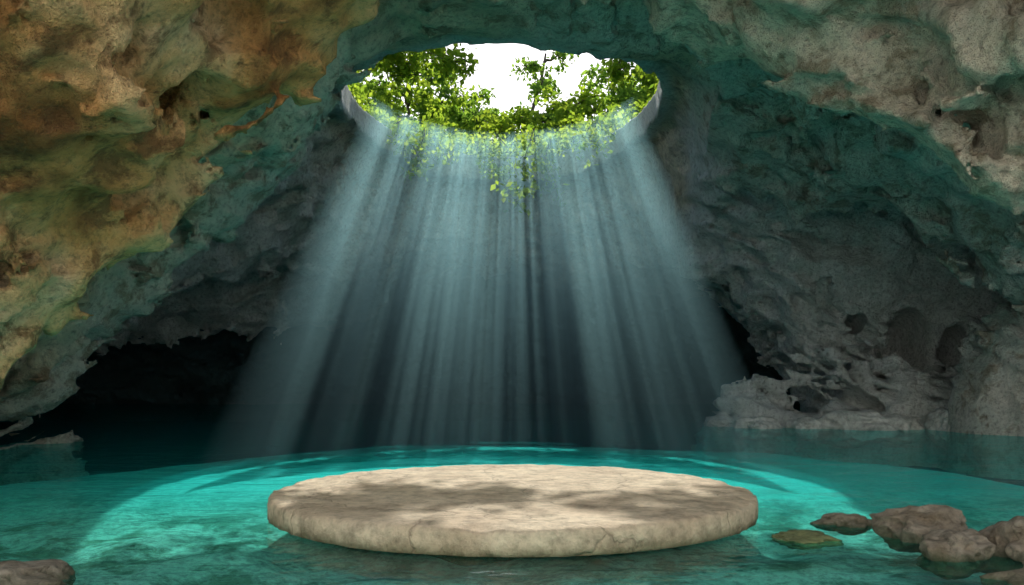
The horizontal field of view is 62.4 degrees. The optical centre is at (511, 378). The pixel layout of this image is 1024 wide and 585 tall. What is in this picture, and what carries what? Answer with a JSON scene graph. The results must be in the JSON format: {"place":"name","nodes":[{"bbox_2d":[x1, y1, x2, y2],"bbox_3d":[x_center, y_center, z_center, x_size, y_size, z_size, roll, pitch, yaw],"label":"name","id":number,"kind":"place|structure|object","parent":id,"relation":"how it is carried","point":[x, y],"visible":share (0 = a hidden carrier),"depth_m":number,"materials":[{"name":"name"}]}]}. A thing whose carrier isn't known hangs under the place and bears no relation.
{"place":"outdoors","nodes":[
{"label":"outdoors","id":0,"kind":"place"},
{"bbox_2d":[360,43,639,139],"label":"sky","id":1,"kind":"structure","parent":0,"point":[494,66],"materials":[{"name":"white"}]},
{"bbox_2d":[0,0,1023,484],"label":"cave","id":2,"kind":"structure","parent":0,"point":[780,208],"depth_m":23.67},
{"bbox_2d":[357,43,478,95],"bbox_3d":[-3.279,-8.959,23.341,5.178,2.670,2.636,0,0,22],"label":"overhanging tree","id":3,"kind":"object","parent":2,"relation":"on","point":[400,68],"visible":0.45,"depth_m":22.84,"materials":[{"name":"green plant"}]},
{"bbox_2d":[393,117,446,182],"bbox_3d":[-3.397,-8.401,31.293,1.728,3.504,5.946,0,0,0],"label":"hanging vine","id":4,"kind":"object","parent":2,"relation":"hanging from","point":[414,138],"visible":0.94,"depth_m":30.09,"materials":[{"name":"green plant"}]},
{"bbox_2d":[407,126,462,180],"bbox_3d":[-3.012,-8.575,32.491,1.689,2.491,4.205,0,0,7],"label":"hanging vine","id":5,"kind":"object","parent":2,"relation":"hanging from","point":[438,151],"visible":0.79,"depth_m":32.18,"materials":[{"name":"green plant"}]},
{"bbox_2d":[443,134,467,164],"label":"hanging vine","id":6,"kind":"object","parent":2,"relation":"hanging from","point":[456,153],"visible":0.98,"depth_m":33.82,"materials":[{"name":"green plant"}]},
{"bbox_2d":[466,134,494,167],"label":"hanging vine","id":7,"kind":"object","parent":2,"relation":"hanging from","point":[471,144],"visible":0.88,"depth_m":34.35,"materials":[{"name":"green plant"}]},
{"bbox_2d":[467,131,509,178],"bbox_3d":[-0.982,-9.049,34.537,1.682,2.430,2.790,0,0,-19],"label":"hanging vine","id":8,"kind":"object","parent":2,"relation":"hanging from","point":[487,148],"visible":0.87,"depth_m":33.84,"materials":[{"name":"green plant"}]},
{"bbox_2d":[485,134,518,191],"bbox_3d":[-0.339,-8.389,33.481,1.325,3.010,5.154,0,0,0],"label":"hanging vine","id":9,"kind":"object","parent":2,"relation":"hanging from","point":[500,175],"visible":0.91,"depth_m":32.56,"materials":[{"name":"green plant"}]},
{"bbox_2d":[490,123,551,218],"bbox_3d":[0.334,-7.811,32.157,2.443,4.821,7.153,0,0,0],"label":"hanging vine","id":10,"kind":"object","parent":2,"relation":"hanging from","point":[523,193],"visible":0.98,"depth_m":30.82,"materials":[{"name":"green plant"}]},
{"bbox_2d":[518,133,561,170],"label":"hanging vine","id":11,"kind":"object","parent":2,"relation":"hanging from","point":[533,152],"visible":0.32,"depth_m":33.67,"materials":[{"name":"green plant"}]},
{"bbox_2d":[526,127,569,206],"bbox_3d":[1.405,-8.159,32.840,1.653,4.005,5.168,0,0,0],"label":"hanging vine","id":12,"kind":"object","parent":2,"relation":"hanging from","point":[548,153],"visible":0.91,"depth_m":31.63,"materials":[{"name":"green plant"}]},
{"bbox_2d":[572,116,612,167],"bbox_3d":[3.177,-8.668,31.928,1.947,2.456,4.633,0,0,0],"label":"hanging vine","id":13,"kind":"object","parent":2,"relation":"hanging from","point":[593,132],"visible":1,"depth_m":31.13,"materials":[{"name":"green plant"}]},
{"bbox_2d":[598,107,625,141],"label":"hanging vine","id":14,"kind":"object","parent":2,"relation":"hanging from","point":[611,127],"visible":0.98,"depth_m":31.00,"materials":[{"name":"green plant"}]},
{"bbox_2d":[600,58,639,90],"bbox_3d":[3.723,-9.113,23.605,3.323,2.399,1.640,0,0,-30],"label":"overhanging tree","id":15,"kind":"object","parent":2,"relation":"on","point":[615,73],"visible":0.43,"depth_m":22.97,"materials":[{"name":"green plant"}]},
{"bbox_2d":[0,420,1023,584],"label":"lake bed","id":16,"kind":"object","parent":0,"point":[121,540],"visible":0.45,"depth_m":11.11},
{"bbox_2d":[267,464,757,566],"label":"stone platform","id":17,"kind":"structure","parent":16,"relation":"on","point":[469,515],"depth_m":8.15,"materials":[{"name":"beige stone"}]},
{"bbox_2d":[0,403,1023,577],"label":"water","id":18,"kind":"structure","parent":0,"point":[312,413],"depth_m":23.98,"materials":[{"name":"teal liquid"}]},
{"bbox_2d":[0,559,75,584],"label":"rock","id":19,"kind":"object","parent":18,"relation":"in","point":[47,572],"visible":1,"depth_m":6.20,"materials":[{"name":"stone"}]},
{"bbox_2d":[703,419,732,430],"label":"shore rock","id":20,"kind":"object","parent":18,"relation":"in","point":[719,423],"visible":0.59,"depth_m":26.30,"materials":[{"name":"stone"}]},
{"bbox_2d":[734,416,782,438],"bbox_3d":[7.477,1.528,25.800,1.545,0.765,1.440,0,0,0],"label":"shore rock","id":21,"kind":"object","parent":18,"relation":"in","point":[762,423],"visible":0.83,"depth_m":25.43,"materials":[{"name":"stone"}]},
{"bbox_2d":[783,417,823,440],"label":"shore rock","id":22,"kind":"object","parent":18,"relation":"in","point":[806,423],"visible":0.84,"depth_m":25.19,"materials":[{"name":"stone"}]},
{"bbox_2d":[770,529,843,549],"bbox_3d":[2.728,1.517,8.015,0.606,0.153,0.634,0,0,-16],"label":"rock","id":23,"kind":"object","parent":18,"relation":"in","point":[806,539],"visible":1,"depth_m":7.80,"materials":[{"name":"stone"}]},
{"bbox_2d":[810,513,871,535],"bbox_3d":[3.448,1.500,8.768,0.605,0.209,0.500,0,0,37],"label":"rock","id":24,"kind":"object","parent":18,"relation":"in","point":[853,524],"visible":0.98,"depth_m":8.62,"materials":[{"name":"stone"}]},
{"bbox_2d":[817,409,901,448],"bbox_3d":[10.269,1.505,25.368,2.588,1.165,1.860,0,0,25],"label":"shore rock","id":25,"kind":"object","parent":18,"relation":"in","point":[876,422],"visible":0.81,"depth_m":24.77,"materials":[{"name":"stone"}]},
{"bbox_2d":[884,413,926,444],"bbox_3d":[11.577,1.515,25.217,1.453,0.969,1.397,0,0,0],"label":"shore rock","id":26,"kind":"object","parent":18,"relation":"in","point":[907,423],"visible":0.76,"depth_m":24.80,"materials":[{"name":"stone"}]},
{"bbox_2d":[869,504,967,552],"bbox_3d":[3.892,1.442,7.971,0.912,0.522,0.728,0,0,0],"label":"rock","id":27,"kind":"object","parent":18,"relation":"in","point":[903,529],"visible":0.71,"depth_m":7.84,"materials":[{"name":"stone"}]},
{"bbox_2d":[924,407,949,448],"bbox_3d":[12.811,1.544,24.663,1.426,1.428,2.367,0,0,22],"label":"shore rock","id":28,"kind":"object","parent":18,"relation":"in","point":[937,419],"visible":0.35,"depth_m":24.56,"materials":[{"name":"stone"}]},
{"bbox_2d":[916,529,995,579],"bbox_3d":[3.745,1.485,7.167,0.682,0.396,0.586,0,0,0],"label":"rock","id":29,"kind":"object","parent":18,"relation":"in","point":[948,554],"visible":1,"depth_m":6.97,"materials":[{"name":"stone"}]},
{"bbox_2d":[978,516,1023,573],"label":"rock","id":30,"kind":"object","parent":18,"relation":"in","point":[1006,538],"visible":0.71,"depth_m":7.07,"materials":[{"name":"stone"}]},
{"bbox_2d":[979,561,1023,584],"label":"rock","id":31,"kind":"object","parent":18,"relation":"in","point":[1012,577],"visible":1,"depth_m":6.30,"materials":[{"name":"stone"}]},
{"label":"ground","id":32,"kind":"structure","parent":0,"visible":0},
{"bbox_2d":[349,71,398,105],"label":"tree","id":33,"kind":"object","parent":32,"relation":"on","point":[361,94],"depth_m":57.22,"materials":[{"name":"green plant"}]},
{"bbox_2d":[350,52,437,121],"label":"tree","id":34,"kind":"object","parent":32,"relation":"on","point":[391,108],"visible":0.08,"depth_m":48.97,"materials":[{"name":"green plant"}]},
{"bbox_2d":[356,51,484,147],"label":"tree","id":35,"kind":"object","parent":32,"relation":"on","point":[445,91],"visible":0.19,"depth_m":50.48,"materials":[{"name":"green plant"}]},
{"bbox_2d":[396,79,498,151],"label":"tree","id":36,"kind":"object","parent":32,"relation":"on","point":[459,102],"visible":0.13,"depth_m":53.06,"materials":[{"name":"green plant"}]},
{"bbox_2d":[442,84,495,130],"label":"tree","id":37,"kind":"object","parent":32,"relation":"on","point":[483,93],"visible":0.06,"depth_m":62.85,"materials":[{"name":"green plant"}]},
{"bbox_2d":[443,95,502,153],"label":"tree","id":38,"kind":"object","parent":32,"relation":"on","point":[458,118],"visible":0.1,"depth_m":56.57,"materials":[{"name":"green plant"}]},
{"bbox_2d":[347,77,658,156],"bbox_3d":[-0.053,-11.133,33.155,20.410,3.769,17.542,0,0,0],"label":"foliage","id":39,"kind":"object","parent":32,"relation":"on","point":[377,115],"visible":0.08,"depth_m":35.39,"materials":[{"name":"green plant"}]},
{"bbox_2d":[382,115,409,144],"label":"hanging vine","id":40,"kind":"object","parent":39,"relation":"hanging from","point":[397,130],"visible":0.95,"depth_m":31.45,"materials":[{"name":"green plant"}]},
{"bbox_2d":[392,118,425,156],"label":"hanging vine","id":41,"kind":"object","parent":39,"relation":"hanging from","point":[415,125],"visible":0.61,"depth_m":31.94,"materials":[{"name":"green plant"}]},
{"bbox_2d":[538,132,570,170],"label":"hanging vine","id":42,"kind":"object","parent":39,"relation":"hanging from","point":[555,147],"visible":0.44,"depth_m":33.38,"materials":[{"name":"green plant"}]},
{"bbox_2d":[562,129,597,159],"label":"hanging vine","id":43,"kind":"object","parent":39,"relation":"hanging from","point":[566,136],"visible":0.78,"depth_m":33.26,"materials":[{"name":"green plant"}]},
{"bbox_2d":[464,106,545,155],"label":"tree","id":44,"kind":"object","parent":32,"relation":"on","point":[517,119],"visible":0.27,"depth_m":54.68,"materials":[{"name":"green plant"}]},
{"bbox_2d":[490,50,579,140],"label":"tree","id":45,"kind":"object","parent":32,"relation":"on","point":[533,67],"visible":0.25,"depth_m":62.89,"materials":[{"name":"green plant"}]},
{"bbox_2d":[508,101,585,151],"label":"tree","id":46,"kind":"object","parent":32,"relation":"on","point":[550,117],"visible":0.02,"depth_m":58.14,"materials":[{"name":"green plant"}]},
{"bbox_2d":[534,81,610,136],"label":"tree","id":47,"kind":"object","parent":32,"relation":"on","point":[586,99],"visible":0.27,"depth_m":52.65,"materials":[{"name":"green plant"}]},
{"bbox_2d":[579,62,655,135],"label":"tree","id":48,"kind":"object","parent":32,"relation":"on","point":[623,95],"visible":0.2,"depth_m":49.60,"materials":[{"name":"green plant"}]},
{"bbox_2d":[596,66,658,132],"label":"tree","id":49,"kind":"object","parent":32,"relation":"on","point":[650,77],"visible":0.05,"depth_m":47.70,"materials":[{"name":"green plant"}]}
]}

